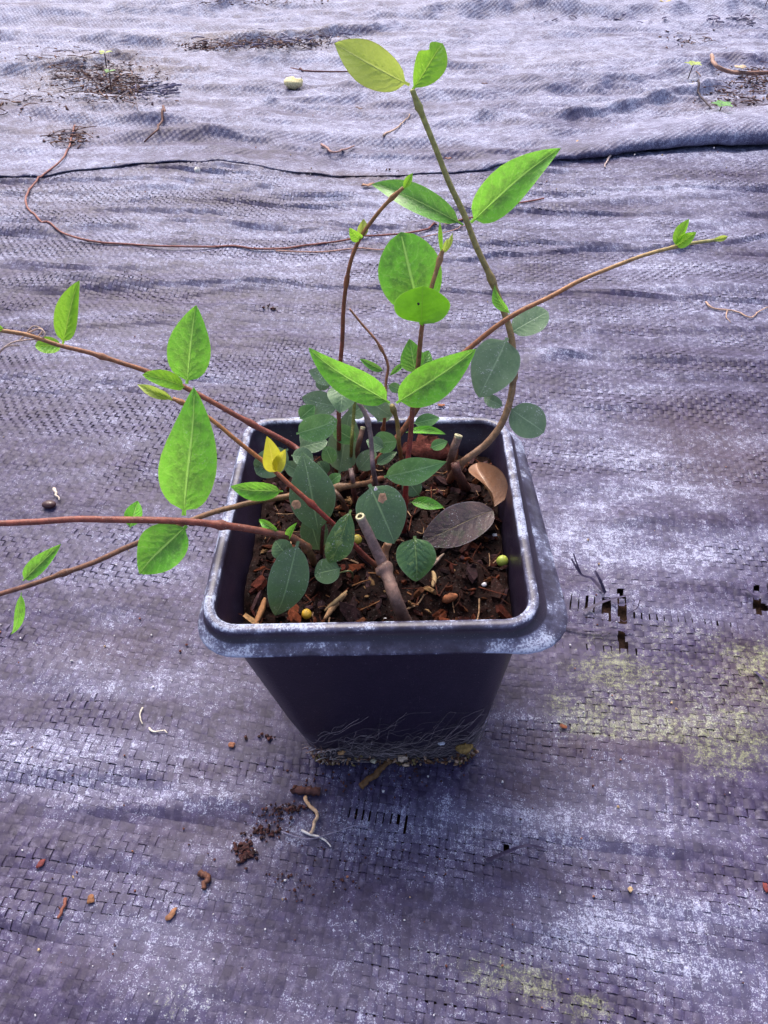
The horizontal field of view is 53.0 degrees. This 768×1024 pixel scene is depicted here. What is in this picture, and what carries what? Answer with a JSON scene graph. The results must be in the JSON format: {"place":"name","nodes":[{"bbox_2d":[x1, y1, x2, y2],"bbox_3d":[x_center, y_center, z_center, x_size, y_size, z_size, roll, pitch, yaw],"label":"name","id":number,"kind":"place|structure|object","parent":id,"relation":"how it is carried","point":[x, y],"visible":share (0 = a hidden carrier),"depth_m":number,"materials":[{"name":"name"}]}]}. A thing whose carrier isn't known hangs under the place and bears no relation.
{"place":"outdoors","nodes":[
{"label":"outdoors","id":0,"kind":"place"},
{"bbox_2d":[0,148,767,1023],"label":"ground","id":1,"kind":"structure","parent":0,"point":[622,610],"depth_m":0.36,"materials":[{"name":"soil"}]},
{"bbox_2d":[0,144,767,1023],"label":"woven fabric","id":2,"kind":"object","parent":1,"relation":"on","point":[202,706],"visible":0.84,"depth_m":0.33,"materials":[{"name":"grey fabric"}]},
{"bbox_2d":[36,859,45,868],"bbox_3d":[-0.120,0.122,0.268,0.002,0.001,0.003,0,44,0],"label":"leaf scrap","id":3,"kind":"object","parent":2,"relation":"on","point":[40,863],"visible":1,"depth_m":0.27,"materials":[{"name":"plant"}]},
{"bbox_2d":[42,500,55,508],"bbox_3d":[-0.172,-0.004,0.395,0.007,0.004,0.005,0,44,0],"label":"dark seed","id":4,"kind":"object","parent":2,"relation":"on","point":[49,504],"visible":1,"depth_m":0.39,"materials":[{"name":"brown plant"}]},
{"bbox_2d":[52,487,59,500],"bbox_3d":[-0.171,-0.009,0.401,0.006,0.002,0.009,0,44,0],"label":"straw","id":5,"kind":"object","parent":2,"relation":"on","point":[55,492],"visible":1,"depth_m":0.40,"materials":[{"name":"beige plant"}]},
{"bbox_2d":[57,897,66,918],"bbox_3d":[-0.107,0.132,0.257,0.002,0.001,0.006,0,44,0],"label":"brown stick","id":6,"kind":"object","parent":2,"relation":"on","point":[62,907],"visible":1,"depth_m":0.26,"materials":[{"name":"brown wood"}]},
{"bbox_2d":[87,894,94,903],"bbox_3d":[-0.099,0.130,0.259,0.003,0.001,0.003,0,44,0],"label":"leaf scrap","id":7,"kind":"object","parent":2,"relation":"on","point":[90,899],"visible":1,"depth_m":0.26,"materials":[{"name":"orange plant"}]},
{"bbox_2d":[148,727,167,732],"bbox_3d":[-0.089,0.086,0.305,0.008,0.001,0.003,0,44,0],"label":"dry root","id":8,"kind":"object","parent":2,"relation":"on","point":[150,729],"visible":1,"depth_m":0.30,"materials":[{"name":"white plant"}]},
{"bbox_2d":[165,907,177,920],"bbox_3d":[-0.071,0.133,0.256,0.003,0.001,0.004,0,44,0],"label":"leaf scrap","id":9,"kind":"object","parent":2,"relation":"on","point":[170,915],"visible":1,"depth_m":0.26,"materials":[{"name":"orange plant"}]},
{"bbox_2d":[194,167,199,173],"bbox_3d":[-0.173,-0.317,0.714,0.006,0.007,0.005,0,44,0],"label":"white pebble","id":10,"kind":"object","parent":2,"relation":"on","point":[196,169],"visible":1,"depth_m":0.71,"materials":[{"name":"white stone"}]},
{"bbox_2d":[197,869,211,889],"bbox_3d":[-0.062,0.126,0.264,0.005,0.003,0.007,0,44,0],"label":"brown stick","id":11,"kind":"object","parent":2,"relation":"on","point":[205,875],"visible":1,"depth_m":0.26,"materials":[{"name":"brown wood"}]},
{"bbox_2d":[228,742,234,747],"bbox_3d":[-0.060,0.091,0.301,0.003,0.001,0.002,0,44,0],"label":"leaf scrap","id":12,"kind":"object","parent":2,"relation":"on","point":[231,744],"visible":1,"depth_m":0.30,"materials":[{"name":"orange plant"}]},
{"bbox_2d":[24,124,544,249],"bbox_3d":[-0.126,-0.269,0.670,0.495,0.014,0.223,14,46,14],"label":"dead vine","id":13,"kind":"object","parent":2,"relation":"on","point":[76,237],"visible":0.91,"depth_m":0.62,"materials":[{"name":"brown plant"}]},
{"bbox_2d":[290,785,320,795],"bbox_3d":[-0.029,0.103,0.286,0.011,0.004,0.004,0,44,0],"label":"brown stick","id":14,"kind":"object","parent":2,"relation":"on","point":[307,790],"visible":1,"depth_m":0.28,"materials":[{"name":"brown wood"}]},
{"bbox_2d":[303,795,318,833],"bbox_3d":[-0.027,0.110,0.280,0.006,0.002,0.014,0,44,0],"label":"dry root","id":15,"kind":"object","parent":2,"relation":"on","point":[309,805],"visible":1,"depth_m":0.28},
{"bbox_2d":[301,829,330,846],"bbox_3d":[-0.024,0.116,0.275,0.011,0.001,0.006,0,44,0],"label":"dry root","id":16,"kind":"object","parent":2,"relation":"on","point":[309,834],"visible":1,"depth_m":0.28,"materials":[{"name":"white plant"}]},
{"bbox_2d":[281,825,373,839],"bbox_3d":[-0.020,0.115,0.276,0.034,0.001,0.006,0,44,0],"label":"fine thread","id":17,"kind":"object","parent":2,"relation":"on","point":[322,835],"visible":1,"depth_m":0.28},
{"bbox_2d":[276,225,461,252],"bbox_3d":[-0.004,-0.218,0.623,0.166,0.005,0.025,-14,46,-14],"label":"dry root","id":18,"kind":"object","parent":2,"relation":"on","point":[347,248],"visible":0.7,"depth_m":0.61,"materials":[{"name":"brown plant"}]},
{"bbox_2d":[359,758,392,788],"bbox_3d":[-0.003,0.099,0.291,0.013,0.003,0.013,0,44,0],"label":"brown stick","id":19,"kind":"object","parent":2,"relation":"on","point":[372,776],"visible":1,"depth_m":0.29,"materials":[{"name":"brown wood"}]},
{"bbox_2d":[198,417,567,758],"bbox_3d":[0.000,0.031,0.294,0.113,0.096,0.118,0,44,0],"label":"plant pot","id":20,"kind":"object","parent":2,"relation":"on","point":[316,679],"visible":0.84,"depth_m":0.25,"materials":[{"name":"black plastic"}]},
{"bbox_2d":[238,449,512,623],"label":"potting soil","id":21,"kind":"structure","parent":20,"relation":"in","point":[438,603],"depth_m":0.26,"materials":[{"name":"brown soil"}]},
{"bbox_2d":[255,597,265,622],"bbox_3d":[-0.039,0.032,0.244,0.003,0.003,0.010,0,44,0],"label":"straw sliver","id":22,"kind":"object","parent":21,"relation":"on","point":[260,611],"visible":1,"depth_m":0.24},
{"bbox_2d":[302,609,311,618],"bbox_3d":[-0.025,0.032,0.244,0.003,0.003,0.003,0,44,0],"label":"fertilizer pellet","id":23,"kind":"object","parent":21,"relation":"on","point":[306,613],"visible":1,"depth_m":0.24},
{"bbox_2d":[323,593,346,618],"bbox_3d":[-0.016,0.030,0.248,0.007,0.002,0.011,0,44,0],"label":"straw sliver","id":24,"kind":"object","parent":21,"relation":"on","point":[330,610],"visible":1,"depth_m":0.25,"materials":[{"name":"beige plant"}]},
{"bbox_2d":[324,590,346,610],"bbox_3d":[-0.016,0.028,0.249,0.008,0.004,0.007,0,44,0],"label":"straw sliver","id":25,"kind":"object","parent":21,"relation":"on","point":[337,599],"visible":1,"depth_m":0.25,"materials":[{"name":"beige plant"}]},
{"bbox_2d":[354,534,361,543],"bbox_3d":[-0.009,0.009,0.260,0.003,0.003,0.003,0,44,0],"label":"fertilizer pellet","id":26,"kind":"object","parent":21,"relation":"on","point":[358,539],"visible":0.84,"depth_m":0.26},
{"bbox_2d":[0,38,727,633],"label":"vine plant","id":27,"kind":"object","parent":21,"relation":"on","point":[410,274],"visible":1,"depth_m":0.23,"materials":[{"name":"green plant"}]},
{"bbox_2d":[0,339,35,350],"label":"dry tendril","id":28,"kind":"object","parent":27,"relation":"attached to","point":[17,341],"visible":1,"depth_m":0.23},
{"bbox_2d":[19,328,45,341],"bbox_3d":[-0.105,-0.053,0.230,0.009,0.004,0.003,0,44,0],"label":"dry tendril","id":29,"kind":"object","parent":27,"relation":"attached to","point":[21,338],"visible":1,"depth_m":0.23},
{"bbox_2d":[26,325,42,335],"bbox_3d":[-0.105,-0.054,0.230,0.005,0.004,0.002,0,44,0],"label":"dry tendril","id":30,"kind":"object","parent":27,"relation":"attached to","point":[30,328],"visible":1,"depth_m":0.23},
{"bbox_2d":[431,571,436,586],"bbox_3d":[0.017,0.022,0.256,0.002,0.002,0.007,0,44,0],"label":"bark splinter","id":31,"kind":"object","parent":21,"relation":"on","point":[434,578],"visible":1,"depth_m":0.26,"materials":[{"name":"beige wood"}]},
{"bbox_2d":[433,553,443,565],"bbox_3d":[0.018,0.017,0.263,0.006,0.003,0.008,0,44,0],"label":"straw sliver","id":32,"kind":"object","parent":21,"relation":"on","point":[438,558],"visible":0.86,"depth_m":0.27,"materials":[{"name":"beige plant"}]},
{"bbox_2d":[442,593,457,603],"bbox_3d":[0.022,0.028,0.251,0.005,0.004,0.004,0,44,0],"label":"bark chip","id":33,"kind":"object","parent":21,"relation":"in","point":[449,598],"visible":1,"depth_m":0.25,"materials":[{"name":"brown wood"}]},
{"bbox_2d":[423,501,494,547],"bbox_3d":[0.027,0.004,0.268,0.028,0.008,0.013,-26,50,-24],"label":"fallen leaf","id":34,"kind":"object","parent":21,"relation":"on","point":[458,524],"visible":0.94,"depth_m":0.27,"materials":[{"name":"brown plant"}]},
{"bbox_2d":[468,462,507,505],"bbox_3d":[0.036,-0.012,0.280,0.010,0.010,0.020,-26,50,-24],"label":"fallen leaf","id":35,"kind":"object","parent":21,"relation":"on","point":[491,479],"visible":1,"depth_m":0.28,"materials":[{"name":"brown plant"}]},
{"bbox_2d":[496,555,507,566],"bbox_3d":[0.040,0.017,0.263,0.004,0.004,0.004,0,44,0],"label":"fertilizer pellet","id":36,"kind":"object","parent":21,"relation":"on","point":[501,560],"visible":1,"depth_m":0.26},
{"bbox_2d":[302,706,493,764],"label":"root threads","id":37,"kind":"object","parent":20,"relation":"in","point":[382,751],"visible":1,"depth_m":0.29,"materials":[{"name":"plant"}]},
{"bbox_2d":[402,434,449,459],"bbox_3d":[0.018,-0.026,0.308,0.022,0.013,0.012,0,44,0],"label":"bark chunk","id":38,"kind":"object","parent":20,"relation":"in","point":[421,446],"visible":0.64,"depth_m":0.30,"materials":[{"name":"brown wood"}]},
{"bbox_2d":[0,16,767,1019],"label":"soil crumbs","id":39,"kind":"object","parent":2,"relation":"on","point":[244,850],"visible":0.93,"depth_m":0.28,"materials":[{"name":"brown soil"}]},
{"bbox_2d":[306,748,478,766],"bbox_3d":[0.004,0.093,0.293,0.066,0.009,0.006,0,44,0],"label":"soil grit","id":40,"kind":"object","parent":2,"relation":"on","point":[459,760],"visible":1,"depth_m":0.29,"materials":[{"name":"brown soil"}]},
{"bbox_2d":[398,755,407,761],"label":"dirt clump","id":41,"kind":"object","parent":2,"relation":"on","point":[402,758],"visible":1,"depth_m":0.29,"materials":[{"name":"grey stone"}]},
{"bbox_2d":[455,742,472,754],"bbox_3d":[0.030,0.087,0.284,0.007,0.006,0.004,0,44,0],"label":"dirt clump","id":42,"kind":"object","parent":2,"relation":"on","point":[464,748],"visible":1,"depth_m":0.28,"materials":[{"name":"brown soil"}]},
{"bbox_2d":[486,844,543,862],"bbox_3d":[0.046,0.119,0.268,0.021,0.005,0.006,0,44,0],"label":"loose tape","id":43,"kind":"object","parent":2,"relation":"on","point":[493,857],"visible":1,"depth_m":0.27,"materials":[{"name":"plastic"}]},
{"bbox_2d":[573,554,581,573],"bbox_3d":[0.089,0.024,0.355,0.004,0.007,0.007,0,44,0],"label":"loose tape","id":44,"kind":"object","parent":2,"relation":"on","point":[579,570],"visible":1,"depth_m":0.35,"materials":[{"name":"plastic"}]},
{"bbox_2d":[571,559,602,592],"bbox_3d":[0.094,0.029,0.356,0.016,0.011,0.012,0,44,0],"label":"loose tape","id":45,"kind":"object","parent":2,"relation":"on","point":[598,585],"visible":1,"depth_m":0.36,"materials":[{"name":"plastic"}]},
{"bbox_2d":[594,571,605,593],"bbox_3d":[0.100,0.033,0.354,0.006,0.008,0.008,0,44,0],"label":"loose tape","id":46,"kind":"object","parent":2,"relation":"on","point":[601,583],"visible":1,"depth_m":0.35,"materials":[{"name":"plastic"}]},
{"bbox_2d":[567,625,633,630],"bbox_3d":[0.095,0.051,0.340,0.031,0.001,0.004,0,44,0],"label":"loose tape","id":47,"kind":"object","parent":2,"relation":"on","point":[571,626],"visible":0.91,"depth_m":0.34,"materials":[{"name":"plastic"}]},
{"bbox_2d":[583,594,629,611],"bbox_3d":[0.101,0.041,0.349,0.024,0.002,0.011,0,44,0],"label":"loose tape","id":48,"kind":"object","parent":2,"relation":"on","point":[594,605],"visible":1,"depth_m":0.35,"materials":[{"name":"plastic"}]},
{"bbox_2d":[601,629,633,638],"bbox_3d":[0.102,0.054,0.336,0.014,0.003,0.005,0,44,0],"label":"loose tape","id":49,"kind":"object","parent":2,"relation":"on","point":[612,630],"visible":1,"depth_m":0.34,"materials":[{"name":"plastic"}]},
{"bbox_2d":[705,301,767,317],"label":"dry root","id":50,"kind":"object","parent":2,"relation":"on","point":[707,304],"visible":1,"depth_m":0.54,"materials":[{"name":"beige plant"}]},
{"bbox_2d":[746,588,767,594],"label":"loose tape","id":51,"kind":"object","parent":2,"relation":"on","point":[749,590],"visible":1,"depth_m":0.35,"materials":[{"name":"plastic"}]},
{"bbox_2d":[753,671,767,681],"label":"loose tape","id":52,"kind":"object","parent":2,"relation":"on","point":[758,674],"visible":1,"depth_m":0.32,"materials":[{"name":"plastic"}]},
{"bbox_2d":[763,882,767,892],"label":"leaf scrap","id":53,"kind":"object","parent":2,"relation":"on","point":[765,886],"visible":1,"depth_m":0.26,"materials":[{"name":"plant"}]},
{"bbox_2d":[0,0,767,177],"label":"fabric overlap","id":54,"kind":"object","parent":1,"relation":"on","point":[587,98],"visible":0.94,"depth_m":0.91,"materials":[{"name":"grey fabric"}]},
{"bbox_2d":[99,50,112,67],"bbox_3d":[-0.343,-0.558,0.951,0.017,0.018,0.016,0,44,0],"label":"weed","id":55,"kind":"object","parent":54,"relation":"on","point":[104,55],"visible":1,"depth_m":0.95,"materials":[{"name":"yellow plant"}]},
{"bbox_2d":[104,69,112,86],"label":"weed","id":56,"kind":"object","parent":54,"relation":"on","point":[107,70],"visible":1,"depth_m":0.89,"materials":[{"name":"green plant"}]},
{"bbox_2d":[144,105,165,142],"bbox_3d":[-0.234,-0.409,0.803,0.015,0.011,0.112,-1,44,-1],"label":"curved twig","id":57,"kind":"object","parent":54,"relation":"on","point":[163,109],"visible":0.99,"depth_m":0.80,"materials":[{"name":"brown wood"}]},
{"bbox_2d":[284,76,302,89],"bbox_3d":[-0.108,-0.510,0.916,0.023,0.015,0.019,0,44,0],"label":"yellow stone","id":58,"kind":"object","parent":54,"relation":"on","point":[292,83],"visible":1,"depth_m":0.91,"materials":[{"name":"yellow stone"}]},
{"bbox_2d":[290,67,347,72],"bbox_3d":[-0.062,-0.563,0.979,0.124,0.009,0.023,6,44,6],"label":"dry root","id":59,"kind":"object","parent":54,"relation":"on","point":[300,68],"visible":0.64,"depth_m":0.97,"materials":[{"name":"wood"}]},
{"bbox_2d":[320,143,354,152],"bbox_3d":[-0.047,-0.363,0.768,0.035,0.004,0.024,0,44,0],"label":"curled root","id":60,"kind":"object","parent":54,"relation":"on","point":[326,147],"visible":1,"depth_m":0.77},
{"bbox_2d":[0,0,767,148],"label":"twig litter","id":61,"kind":"object","parent":54,"relation":"on","point":[115,80],"visible":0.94,"depth_m":0.92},
{"bbox_2d":[382,114,409,136],"bbox_3d":[0.013,-0.413,0.822,0.004,0.011,0.093,13,45,13],"label":"dry root","id":62,"kind":"object","parent":54,"relation":"on","point":[388,132],"visible":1,"depth_m":0.82,"materials":[{"name":"wood"}]},
{"bbox_2d":[117,13,767,99],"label":"debris","id":63,"kind":"object","parent":54,"relation":"on","point":[169,87],"visible":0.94,"depth_m":1.02,"materials":[{"name":"brown soil"}]},
{"bbox_2d":[685,61,700,78],"bbox_3d":[0.374,-0.536,0.936,0.021,0.018,0.020,0,44,0],"label":"weed","id":64,"kind":"object","parent":54,"relation":"on","point":[692,63],"visible":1,"depth_m":0.93,"materials":[{"name":"yellow plant"}]},
{"bbox_2d":[692,79,711,108],"bbox_3d":[0.364,-0.474,0.873,0.008,0.011,0.109,0,44,0],"label":"bare twig","id":65,"kind":"object","parent":54,"relation":"on","point":[700,96],"visible":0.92,"depth_m":0.88,"materials":[{"name":"wood"}]},
{"bbox_2d":[712,100,732,110],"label":"weed","id":66,"kind":"object","parent":54,"relation":"on","point":[719,103],"visible":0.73,"depth_m":0.82,"materials":[{"name":"green plant"}]},
{"bbox_2d":[710,53,767,74],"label":"fallen twig","id":67,"kind":"object","parent":54,"relation":"on","point":[719,67],"visible":1,"depth_m":0.93,"materials":[{"name":"brown wood"}]},
{"bbox_2d":[734,65,748,68],"bbox_3d":[0.430,-0.536,0.927,0.015,0.002,0.014,0,44,0],"label":"bark scrap","id":68,"kind":"object","parent":54,"relation":"on","point":[741,66],"visible":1,"depth_m":0.93,"materials":[{"name":"beige wood"}]}
]}

